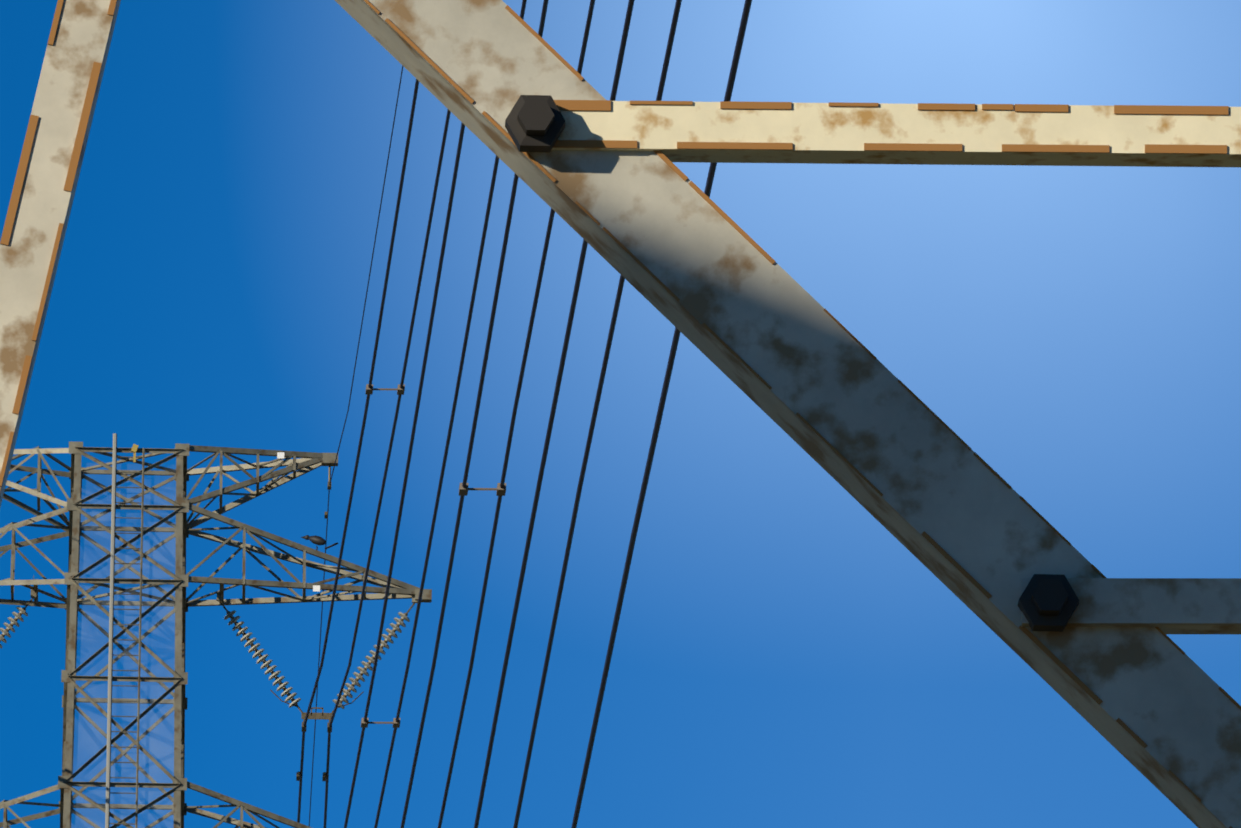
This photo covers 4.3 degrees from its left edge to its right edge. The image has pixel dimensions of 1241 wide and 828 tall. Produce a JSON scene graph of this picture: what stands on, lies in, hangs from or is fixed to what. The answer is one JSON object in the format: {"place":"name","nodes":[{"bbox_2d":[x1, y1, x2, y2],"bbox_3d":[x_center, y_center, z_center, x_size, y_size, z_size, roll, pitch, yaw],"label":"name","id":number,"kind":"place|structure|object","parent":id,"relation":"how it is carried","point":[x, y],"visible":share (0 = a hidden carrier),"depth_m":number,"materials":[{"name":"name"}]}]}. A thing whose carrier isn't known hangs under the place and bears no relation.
{"place":"outdoors","nodes":[
{"label":"outdoors","id":0,"kind":"place"},
{"bbox_2d":[0,0,1240,827],"label":"sky","id":1,"kind":"structure","parent":0,"point":[780,658],"materials":[{"name":"blue"}]},
{"label":"ground","id":2,"kind":"structure","parent":0,"visible":0},
{"bbox_2d":[0,0,751,827],"bbox_3d":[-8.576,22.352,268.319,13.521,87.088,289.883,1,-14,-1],"label":"pylon","id":3,"kind":"object","parent":2,"relation":"on","point":[74,528],"visible":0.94,"depth_m":343.72,"materials":[{"name":"metal"}]},
{"bbox_2d":[0,0,1240,827],"bbox_3d":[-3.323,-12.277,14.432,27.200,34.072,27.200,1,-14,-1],"label":"steel beams","id":4,"kind":"structure","parent":2,"relation":"on","point":[1131,681],"depth_m":24.99,"materials":[{"name":"metal"}]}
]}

